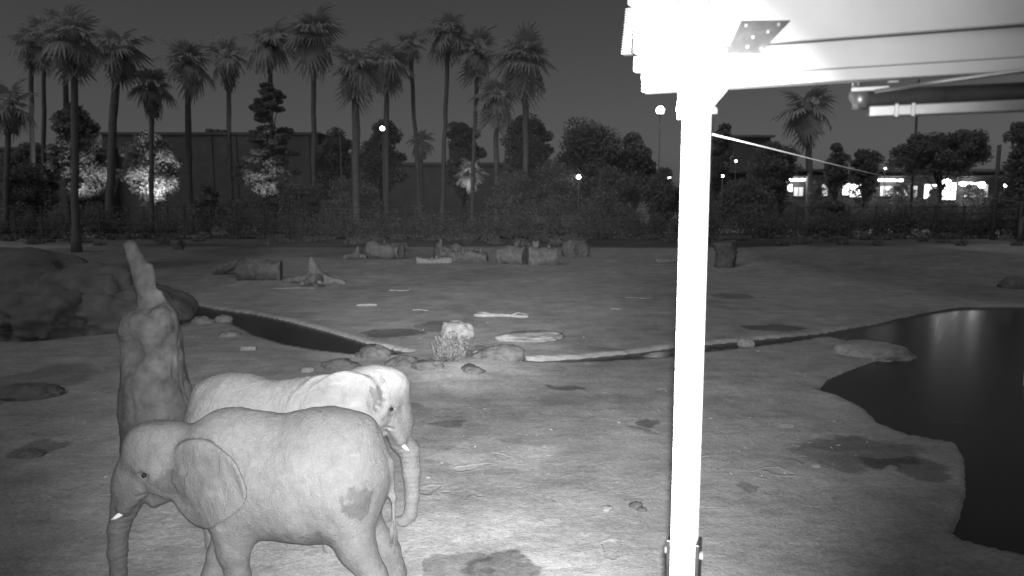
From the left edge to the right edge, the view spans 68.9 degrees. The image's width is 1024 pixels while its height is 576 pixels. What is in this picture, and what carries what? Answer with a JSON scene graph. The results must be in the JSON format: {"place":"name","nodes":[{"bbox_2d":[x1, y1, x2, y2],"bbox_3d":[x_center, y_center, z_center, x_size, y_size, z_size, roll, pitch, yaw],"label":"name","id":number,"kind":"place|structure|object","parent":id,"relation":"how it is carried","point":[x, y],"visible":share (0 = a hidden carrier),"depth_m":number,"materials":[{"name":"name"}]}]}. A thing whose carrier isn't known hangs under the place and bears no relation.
{"place":"outdoors","nodes":[
{"label":"outdoors","id":0,"kind":"place"},
{"bbox_2d":[0,147,119,225],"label":"long building","id":1,"kind":"structure","parent":0,"point":[103,151],"depth_m":139.09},
{"bbox_2d":[194,305,407,353],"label":"channel water","id":2,"kind":"structure","parent":0,"point":[285,332],"depth_m":30.34,"materials":[{"name":"grey liquid"}]},
{"bbox_2d":[319,162,506,226],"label":"building","id":3,"kind":"structure","parent":0,"point":[402,194],"depth_m":136.95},
{"bbox_2d":[0,199,1023,575],"bbox_3d":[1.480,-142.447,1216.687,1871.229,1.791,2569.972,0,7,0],"label":"ground","id":4,"kind":"structure","parent":0,"point":[522,505],"depth_m":18.73,"materials":[{"name":"soil"}]},
{"bbox_2d":[0,78,40,235],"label":"palm tree","id":5,"kind":"object","parent":4,"relation":"on","point":[12,118],"visible":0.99,"depth_m":99.30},
{"bbox_2d":[0,23,53,223],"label":"palm tree","id":6,"kind":"object","parent":4,"relation":"on","point":[32,48],"visible":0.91,"depth_m":107.33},
{"bbox_2d":[0,161,60,221],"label":"bush","id":7,"kind":"object","parent":4,"relation":"on","point":[29,192],"visible":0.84,"depth_m":103.13,"materials":[{"name":"grey plant"}]},
{"bbox_2d":[0,141,61,191],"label":"broad tree","id":8,"kind":"object","parent":4,"relation":"on","point":[23,156],"visible":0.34,"depth_m":127.87,"materials":[{"name":"black plant"}]},
{"bbox_2d":[15,448,46,458],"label":"rock","id":9,"kind":"object","parent":4,"relation":"on","point":[30,453],"visible":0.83,"depth_m":15.56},
{"bbox_2d":[0,383,64,400],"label":"boulder","id":10,"kind":"object","parent":4,"relation":"on","point":[24,391],"visible":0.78,"depth_m":20.20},
{"bbox_2d":[19,14,65,226],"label":"palm tree","id":11,"kind":"object","parent":4,"relation":"on","point":[35,21],"visible":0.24,"depth_m":112.81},
{"bbox_2d":[0,247,89,285],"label":"boulder","id":12,"kind":"object","parent":4,"relation":"on","point":[26,265],"visible":0.27,"depth_m":38.74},
{"bbox_2d":[0,282,90,341],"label":"boulder","id":13,"kind":"object","parent":4,"relation":"on","point":[34,311],"visible":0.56,"depth_m":28.38,"materials":[{"name":"stone"}]},
{"bbox_2d":[39,1,93,231],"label":"palm tree","id":14,"kind":"object","parent":4,"relation":"on","point":[69,11],"visible":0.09,"depth_m":114.67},
{"bbox_2d":[34,5,108,252],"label":"palm tree","id":15,"kind":"object","parent":4,"relation":"on","point":[73,56],"visible":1,"depth_m":71.62,"materials":[{"name":"plant"}]},
{"bbox_2d":[44,102,106,233],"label":"broad tree","id":16,"kind":"object","parent":4,"relation":"on","point":[89,141],"visible":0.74,"depth_m":109.24,"materials":[{"name":"grey plant"}]},
{"bbox_2d":[86,154,124,213],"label":"broad tree","id":17,"kind":"object","parent":4,"relation":"on","point":[101,180],"visible":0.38,"depth_m":113.70,"materials":[{"name":"black plant"}]},
{"bbox_2d":[24,261,198,334],"bbox_3d":[-17.301,0.453,31.835,7.231,3.141,5.901,-3,8,-23],"label":"boulder","id":18,"kind":"object","parent":4,"relation":"on","point":[109,298],"visible":0.38,"depth_m":30.21,"materials":[{"name":"stone"}]},
{"bbox_2d":[90,25,154,236],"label":"palm tree","id":19,"kind":"object","parent":4,"relation":"on","point":[120,62],"visible":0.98,"depth_m":98.61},
{"bbox_2d":[118,130,182,211],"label":"broad tree","id":20,"kind":"object","parent":4,"relation":"on","point":[167,162],"visible":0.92,"depth_m":111.22,"materials":[{"name":"grey plant"}]},
{"bbox_2d":[126,66,178,232],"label":"palm tree","id":21,"kind":"object","parent":4,"relation":"on","point":[150,98],"visible":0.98,"depth_m":101.04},
{"bbox_2d":[116,240,191,452],"bbox_3d":[-6.811,1.534,14.214,1.367,4.881,1.325,0,7,0],"label":"termite mound","id":22,"kind":"object","parent":4,"relation":"on","point":[155,383],"visible":0.62,"depth_m":13.80,"materials":[{"name":"soil"}]},
{"bbox_2d":[170,240,184,249],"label":"tree stump","id":23,"kind":"object","parent":4,"relation":"on","point":[176,244],"visible":0.92,"depth_m":77.24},
{"bbox_2d":[153,38,219,233],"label":"palm tree","id":24,"kind":"object","parent":4,"relation":"on","point":[189,70],"visible":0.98,"depth_m":105.18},
{"bbox_2d":[190,316,215,323],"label":"stone","id":25,"kind":"object","parent":4,"relation":"on","point":[201,320],"visible":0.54,"depth_m":32.03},
{"bbox_2d":[190,183,226,236],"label":"bush","id":26,"kind":"object","parent":4,"relation":"on","point":[207,198],"visible":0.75,"depth_m":101.71,"materials":[{"name":"black plant"}]},
{"bbox_2d":[99,129,346,225],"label":"dark hall","id":27,"kind":"structure","parent":4,"relation":"on","point":[209,158],"depth_m":140.20,"materials":[{"name":"concrete"}]},
{"bbox_2d":[214,314,232,322],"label":"stone","id":28,"kind":"object","parent":4,"relation":"on","point":[225,318],"visible":0.68,"depth_m":32.45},
{"bbox_2d":[198,34,252,233],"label":"palm tree","id":29,"kind":"object","parent":4,"relation":"on","point":[227,69],"visible":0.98,"depth_m":107.62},
{"bbox_2d":[217,330,240,336],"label":"boulder","id":30,"kind":"object","parent":4,"relation":"on","point":[229,333],"visible":0.69,"depth_m":29.06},
{"bbox_2d":[210,256,249,274],"bbox_3d":[-18.791,-1.473,50.095,2.598,0.841,0.973,-19,12,-14],"label":"log","id":31,"kind":"object","parent":4,"relation":"on","point":[224,267],"visible":0.66,"depth_m":49.64,"materials":[{"name":"grey wood"}]},
{"bbox_2d":[106,406,406,575],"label":"elephant","id":32,"kind":"object","parent":4,"relation":"on","point":[238,483],"visible":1,"depth_m":9.57},
{"bbox_2d":[235,257,282,280],"bbox_3d":[-16.267,-1.163,48.089,2.757,1.717,1.616,-1,7,-9],"label":"log","id":33,"kind":"object","parent":4,"relation":"on","point":[255,268],"visible":0.93,"depth_m":47.59,"materials":[{"name":"grey wood"}]},
{"bbox_2d":[225,82,301,233],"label":"pine tree","id":34,"kind":"object","parent":4,"relation":"on","point":[264,178],"visible":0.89,"depth_m":105.04,"materials":[{"name":"grey plant"}]},
{"bbox_2d":[240,16,298,233],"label":"palm tree","id":35,"kind":"object","parent":4,"relation":"on","point":[270,54],"visible":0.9,"depth_m":106.58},
{"bbox_2d":[276,181,320,224],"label":"bush","id":36,"kind":"object","parent":4,"relation":"on","point":[307,197],"visible":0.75,"depth_m":103.18,"materials":[{"name":"grey plant"}]},
{"bbox_2d":[183,364,420,553],"bbox_3d":[-3.391,2.595,11.793,3.699,2.801,1.547,0,7,4],"label":"elephant","id":37,"kind":"object","parent":4,"relation":"on","point":[380,394],"visible":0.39,"depth_m":11.41},
{"bbox_2d":[282,257,346,286],"bbox_3d":[-12.116,-0.917,46.735,3.529,2.143,3.674,-7,10,-43],"label":"root stump","id":38,"kind":"object","parent":4,"relation":"on","point":[315,274],"visible":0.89,"depth_m":46.31,"materials":[{"name":"grey wood"}]},
{"bbox_2d":[280,1,349,233],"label":"palm tree","id":39,"kind":"object","parent":4,"relation":"on","point":[311,45],"visible":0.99,"depth_m":104.13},
{"bbox_2d":[309,127,351,226],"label":"broad tree","id":40,"kind":"object","parent":4,"relation":"on","point":[327,159],"visible":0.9,"depth_m":125.42,"materials":[{"name":"black plant"}]},
{"bbox_2d":[320,358,360,369],"bbox_3d":[-5.428,2.433,23.806,1.325,0.407,0.838,-2,7,-13],"label":"rock","id":41,"kind":"object","parent":4,"relation":"on","point":[341,364],"visible":0.73,"depth_m":23.60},
{"bbox_2d":[324,175,382,223],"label":"bush","id":42,"kind":"object","parent":4,"relation":"on","point":[368,197],"visible":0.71,"depth_m":104.97,"materials":[{"name":"black plant"}]},
{"bbox_2d":[343,246,365,258],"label":"root stump","id":43,"kind":"object","parent":4,"relation":"on","point":[356,253],"visible":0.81,"depth_m":67.09,"materials":[{"name":"grey wood"}]},
{"bbox_2d":[326,36,387,236],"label":"palm tree","id":44,"kind":"object","parent":4,"relation":"on","point":[357,82],"visible":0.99,"depth_m":98.22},
{"bbox_2d":[355,344,390,358],"bbox_3d":[-4.749,2.216,25.547,1.262,0.562,1.062,0,7,0],"label":"boulder","id":45,"kind":"object","parent":4,"relation":"on","point":[373,351],"visible":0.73,"depth_m":25.23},
{"bbox_2d":[380,126,384,228],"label":"street lamp","id":46,"kind":"object","parent":4,"relation":"on","point":[382,128],"visible":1,"depth_m":102.88,"materials":[{"name":"metal"}]},
{"bbox_2d":[360,119,408,227],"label":"broad tree","id":47,"kind":"object","parent":4,"relation":"on","point":[371,160],"visible":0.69,"depth_m":121.98,"materials":[{"name":"black plant"}]},
{"bbox_2d":[364,240,404,258],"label":"log","id":48,"kind":"object","parent":4,"relation":"on","point":[373,249],"visible":0.99,"depth_m":66.23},
{"bbox_2d":[359,40,416,232],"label":"palm tree","id":49,"kind":"object","parent":4,"relation":"on","point":[390,69],"visible":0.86,"depth_m":109.92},
{"bbox_2d":[384,355,418,367],"bbox_3d":[-3.430,2.322,23.834,0.906,0.428,1.295,4,8,32],"label":"rock","id":50,"kind":"object","parent":4,"relation":"on","point":[400,361],"visible":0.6,"depth_m":23.53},
{"bbox_2d":[392,29,432,216],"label":"palm tree","id":51,"kind":"object","parent":4,"relation":"on","point":[411,53],"visible":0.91,"depth_m":112.52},
{"bbox_2d":[405,130,436,211],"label":"palm tree","id":52,"kind":"object","parent":4,"relation":"on","point":[424,147],"visible":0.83,"depth_m":118.48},
{"bbox_2d":[411,358,444,370],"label":"rock","id":53,"kind":"object","parent":4,"relation":"on","point":[430,364],"visible":0.93,"depth_m":22.81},
{"bbox_2d":[416,255,451,262],"bbox_3d":[-6.444,-2.317,61.829,3.046,0.819,0.804,-1,7,-6],"label":"log","id":54,"kind":"object","parent":4,"relation":"on","point":[434,260],"visible":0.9,"depth_m":61.69,"materials":[{"name":"grey wood"}]},
{"bbox_2d":[417,10,469,232],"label":"palm tree","id":55,"kind":"object","parent":4,"relation":"on","point":[446,44],"visible":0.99,"depth_m":109.66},
{"bbox_2d":[434,239,462,257],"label":"log","id":56,"kind":"object","parent":4,"relation":"on","point":[441,250],"visible":0.65,"depth_m":65.98,"materials":[{"name":"grey wood"}]},
{"bbox_2d":[429,331,469,361],"bbox_3d":[-1.994,1.815,23.751,1.267,0.953,1.382,0,7,0],"label":"spiny shrub","id":57,"kind":"object","parent":4,"relation":"on","point":[445,349],"visible":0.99,"depth_m":23.49,"materials":[{"name":"grey plant"}]},
{"bbox_2d":[440,320,474,339],"bbox_3d":[-2.112,1.634,28.834,1.337,0.799,0.993,0,7,0],"label":"boulder","id":58,"kind":"object","parent":4,"relation":"on","point":[461,327],"visible":0.65,"depth_m":28.49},
{"bbox_2d":[446,121,486,225],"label":"broad tree","id":59,"kind":"object","parent":4,"relation":"on","point":[459,134],"visible":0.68,"depth_m":124.97,"materials":[{"name":"black plant"}]},
{"bbox_2d":[450,247,487,260],"bbox_3d":[-3.681,-2.815,63.941,3.250,1.448,1.404,1,7,9],"label":"log","id":60,"kind":"object","parent":4,"relation":"on","point":[464,255],"visible":0.91,"depth_m":63.60,"materials":[{"name":"grey wood"}]},
{"bbox_2d":[453,158,488,196],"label":"palm tree","id":61,"kind":"object","parent":4,"relation":"on","point":[465,179],"visible":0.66,"depth_m":116.51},
{"bbox_2d":[461,363,485,374],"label":"rock","id":62,"kind":"object","parent":4,"relation":"on","point":[470,368],"visible":1,"depth_m":22.41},
{"bbox_2d":[450,23,500,224],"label":"palm tree","id":63,"kind":"object","parent":4,"relation":"on","point":[476,64],"visible":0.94,"depth_m":109.76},
{"bbox_2d":[26,269,939,484],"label":"pebbles","id":64,"kind":"object","parent":4,"relation":"on","point":[551,429],"visible":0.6,"depth_m":16.84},
{"bbox_2d":[466,74,519,231],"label":"palm tree","id":65,"kind":"object","parent":4,"relation":"on","point":[495,111],"visible":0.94,"depth_m":107.94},
{"bbox_2d":[471,344,525,361],"bbox_3d":[-0.442,2.155,24.192,1.790,0.665,0.939,0,7,0],"label":"boulder","id":66,"kind":"object","parent":4,"relation":"on","point":[507,353],"visible":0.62,"depth_m":23.96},
{"bbox_2d":[474,312,528,317],"bbox_3d":[-0.484,1.222,34.103,2.526,0.236,0.634,1,7,7],"label":"fallen branch","id":67,"kind":"object","parent":4,"relation":"on","point":[484,314],"visible":1,"depth_m":33.98,"materials":[{"name":"grey wood"}]},
{"bbox_2d":[482,169,537,224],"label":"bush","id":68,"kind":"object","parent":4,"relation":"on","point":[511,188],"visible":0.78,"depth_m":100.59,"materials":[{"name":"grey plant"}]},
{"bbox_2d":[496,239,526,263],"bbox_3d":[0.009,-2.829,61.293,2.303,2.273,2.233,3,7,20],"label":"log","id":69,"kind":"object","parent":4,"relation":"on","point":[515,253],"visible":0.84,"depth_m":60.66,"materials":[{"name":"grey wood"}]},
{"bbox_2d":[0,188,1023,245],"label":"undergrowth","id":70,"kind":"object","parent":4,"relation":"on","point":[28,228],"visible":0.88,"depth_m":97.86,"materials":[{"name":"grey plant"}]},
{"bbox_2d":[13,205,1023,238],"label":"perimeter fence","id":71,"kind":"object","parent":4,"relation":"on","point":[352,234],"visible":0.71,"depth_m":96.58,"materials":[{"name":"metal"}]},
{"bbox_2d":[484,19,557,236],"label":"palm tree","id":72,"kind":"object","parent":4,"relation":"on","point":[524,77],"visible":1,"depth_m":99.68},
{"bbox_2d":[500,113,554,190],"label":"broad tree","id":73,"kind":"object","parent":4,"relation":"on","point":[540,135],"visible":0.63,"depth_m":121.17,"materials":[{"name":"black plant"}]},
{"bbox_2d":[495,330,563,341],"bbox_3d":[0.694,1.833,28.393,2.784,0.322,1.822,-2,7,-14],"label":"flat rock","id":74,"kind":"object","parent":4,"relation":"on","point":[532,336],"visible":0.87,"depth_m":28.03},
{"bbox_2d":[526,240,557,265],"bbox_3d":[2.453,-2.702,60.299,2.525,2.292,1.972,-1,7,-7],"label":"log","id":75,"kind":"object","parent":4,"relation":"on","point":[537,254],"visible":0.91,"depth_m":59.78,"materials":[{"name":"grey wood"}]},
{"bbox_2d":[529,158,594,235],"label":"bush","id":76,"kind":"object","parent":4,"relation":"on","point":[553,175],"visible":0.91,"depth_m":102.67,"materials":[{"name":"grey plant"}]},
{"bbox_2d":[561,239,589,256],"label":"log","id":77,"kind":"object","parent":4,"relation":"on","point":[575,248],"visible":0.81,"depth_m":68.02,"materials":[{"name":"grey wood"}]},
{"bbox_2d":[553,117,624,201],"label":"broad tree","id":78,"kind":"object","parent":4,"relation":"on","point":[591,150],"visible":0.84,"depth_m":124.74,"materials":[{"name":"grey plant"}]},
{"bbox_2d":[579,165,651,234],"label":"bush","id":79,"kind":"object","parent":4,"relation":"on","point":[620,186],"visible":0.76,"depth_m":104.19,"materials":[{"name":"grey plant"}]},
{"bbox_2d":[612,131,660,221],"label":"broad tree","id":80,"kind":"object","parent":4,"relation":"on","point":[637,153],"visible":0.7,"depth_m":124.81,"materials":[{"name":"black plant"}]},
{"bbox_2d":[636,166,679,233],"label":"bush","id":81,"kind":"object","parent":4,"relation":"on","point":[663,192],"visible":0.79,"depth_m":101.05,"materials":[{"name":"black plant"}]},
{"bbox_2d":[709,122,735,225],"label":"broad tree","id":82,"kind":"object","parent":4,"relation":"on","point":[721,155],"visible":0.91,"depth_m":126.65,"materials":[{"name":"black plant"}]},
{"bbox_2d":[712,240,737,267],"bbox_3d":[16.323,-2.554,57.097,1.883,2.281,1.940,5,9,36],"label":"standing log","id":83,"kind":"object","parent":4,"relation":"on","point":[726,252],"visible":0.94,"depth_m":56.48,"materials":[{"name":"grey wood"}]},
{"bbox_2d":[708,135,774,224],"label":"balcony block","id":84,"kind":"structure","parent":4,"relation":"on","point":[742,151],"depth_m":143.01,"materials":[{"name":"concrete"}]},
{"bbox_2d":[712,175,777,224],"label":"bush","id":85,"kind":"object","parent":4,"relation":"on","point":[752,195],"visible":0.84,"depth_m":105.05,"materials":[{"name":"grey plant"}]},
{"bbox_2d":[737,338,754,347],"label":"stone","id":86,"kind":"object","parent":4,"relation":"on","point":[746,343],"visible":0.96,"depth_m":26.97,"materials":[{"name":"grey stone"}]},
{"bbox_2d":[743,140,802,216],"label":"broad tree","id":87,"kind":"object","parent":4,"relation":"on","point":[775,170],"visible":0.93,"depth_m":116.74,"materials":[{"name":"black plant"}]},
{"bbox_2d":[773,187,793,225],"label":"thin bush","id":88,"kind":"object","parent":4,"relation":"on","point":[782,204],"visible":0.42,"depth_m":120.89,"materials":[{"name":"black plant"}]},
{"bbox_2d":[771,84,838,223],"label":"palm tree","id":89,"kind":"object","parent":4,"relation":"on","point":[806,121],"visible":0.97,"depth_m":123.31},
{"bbox_2d":[801,180,829,209],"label":"thin bush","id":90,"kind":"object","parent":4,"relation":"on","point":[815,192],"visible":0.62,"depth_m":120.89,"materials":[{"name":"grey plant"}]},
{"bbox_2d":[621,0,1023,575],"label":"canopy","id":91,"kind":"object","parent":4,"relation":"on","point":[701,57],"visible":1,"depth_m":3.69,"materials":[{"name":"metal"}]},
{"bbox_2d":[846,68,1023,117],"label":"tube heater","id":92,"kind":"object","parent":91,"relation":"attached to","point":[914,99],"visible":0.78,"depth_m":3.48,"materials":[{"name":"white paint"}]},
{"bbox_2d":[807,199,854,230],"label":"bush","id":93,"kind":"object","parent":4,"relation":"on","point":[830,206],"visible":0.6,"depth_m":101.12,"materials":[{"name":"black plant"}]},
{"bbox_2d":[823,142,851,200],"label":"broad tree","id":94,"kind":"object","parent":4,"relation":"on","point":[836,177],"visible":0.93,"depth_m":119.77,"materials":[{"name":"black plant"}]},
{"bbox_2d":[847,185,873,227],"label":"thin bush","id":95,"kind":"object","parent":4,"relation":"on","point":[857,200],"visible":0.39,"depth_m":121.15,"materials":[{"name":"grey plant"}]},
{"bbox_2d":[847,148,885,228],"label":"broad tree","id":96,"kind":"object","parent":4,"relation":"on","point":[866,160],"visible":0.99,"depth_m":115.53,"materials":[{"name":"black plant"}]},
{"bbox_2d":[737,169,1005,228],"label":"lit shop","id":97,"kind":"structure","parent":4,"relation":"on","point":[797,189],"depth_m":126.85,"materials":[{"name":"concrete"}]},
{"bbox_2d":[792,186,803,196],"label":"window","id":98,"kind":"structure","parent":97,"relation":"in","point":[798,191],"depth_m":126.88,"materials":[{"name":"glass"}]},
{"bbox_2d":[942,182,957,199],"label":"window","id":99,"kind":"structure","parent":97,"relation":"in","point":[950,195],"depth_m":126.88,"materials":[{"name":"glass"}]},
{"bbox_2d":[830,339,916,361],"bbox_3d":[12.645,2.242,26.172,2.889,0.780,2.276,0,7,0],"label":"boulder","id":100,"kind":"object","parent":4,"relation":"on","point":[874,351],"visible":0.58,"depth_m":25.47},
{"bbox_2d":[883,182,920,211],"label":"thin bush","id":101,"kind":"object","parent":4,"relation":"on","point":[895,189],"visible":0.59,"depth_m":121.03,"materials":[{"name":"grey plant"}]},
{"bbox_2d":[908,79,919,232],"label":"utility pole","id":102,"kind":"object","parent":4,"relation":"on","point":[912,177],"depth_m":110.79,"materials":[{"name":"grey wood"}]},
{"bbox_2d":[926,186,943,204],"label":"thin bush","id":103,"kind":"object","parent":4,"relation":"on","point":[931,192],"visible":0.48,"depth_m":120.72,"materials":[{"name":"grey plant"}]},
{"bbox_2d":[883,128,993,203],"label":"broad tree","id":104,"kind":"object","parent":4,"relation":"on","point":[962,151],"visible":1,"depth_m":103.44,"materials":[{"name":"grey plant"}]},
{"bbox_2d":[914,203,969,233],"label":"bush","id":105,"kind":"object","parent":4,"relation":"on","point":[924,207],"visible":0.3,"depth_m":103.67,"materials":[{"name":"black plant"}]},
{"bbox_2d":[955,182,987,221],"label":"thin bush","id":106,"kind":"object","parent":4,"relation":"on","point":[971,189],"visible":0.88,"depth_m":120.38,"materials":[{"name":"grey plant"}]},
{"bbox_2d":[990,145,1001,239],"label":"utility pole","id":107,"kind":"object","parent":4,"relation":"on","point":[995,201],"visible":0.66,"depth_m":94.11,"materials":[{"name":"black wood"}]},
{"bbox_2d":[974,193,1017,232],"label":"bush","id":108,"kind":"object","parent":4,"relation":"on","point":[1000,204],"visible":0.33,"depth_m":105.53,"materials":[{"name":"black plant"}]},
{"bbox_2d":[997,276,1023,288],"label":"stone","id":109,"kind":"object","parent":4,"relation":"on","point":[1015,282],"visible":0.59,"depth_m":44.34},
{"bbox_2d":[998,121,1023,242],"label":"broad tree","id":110,"kind":"object","parent":4,"relation":"on","point":[1013,180],"visible":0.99,"depth_m":89.31,"materials":[{"name":"black plant"}]},
{"bbox_3d":[12.916,0.577,17.195,0.235,5.908,0.239,0,7,0],"label":"cable pole","id":111,"kind":"object","parent":4,"relation":"on","visible":0},
{"bbox_2d":[712,134,1023,202],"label":"cable","id":112,"kind":"object","parent":111,"relation":"attached to","point":[839,165],"visible":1,"depth_m":5.08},
{"bbox_2d":[0,0,1023,198],"label":"sky","id":113,"kind":"structure","parent":0,"point":[593,79],"materials":[{"name":"grey"}]},
{"bbox_2d":[543,307,1023,554],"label":"pool water","id":114,"kind":"structure","parent":0,"point":[958,381],"depth_m":21.27,"materials":[{"name":"grey liquid"}]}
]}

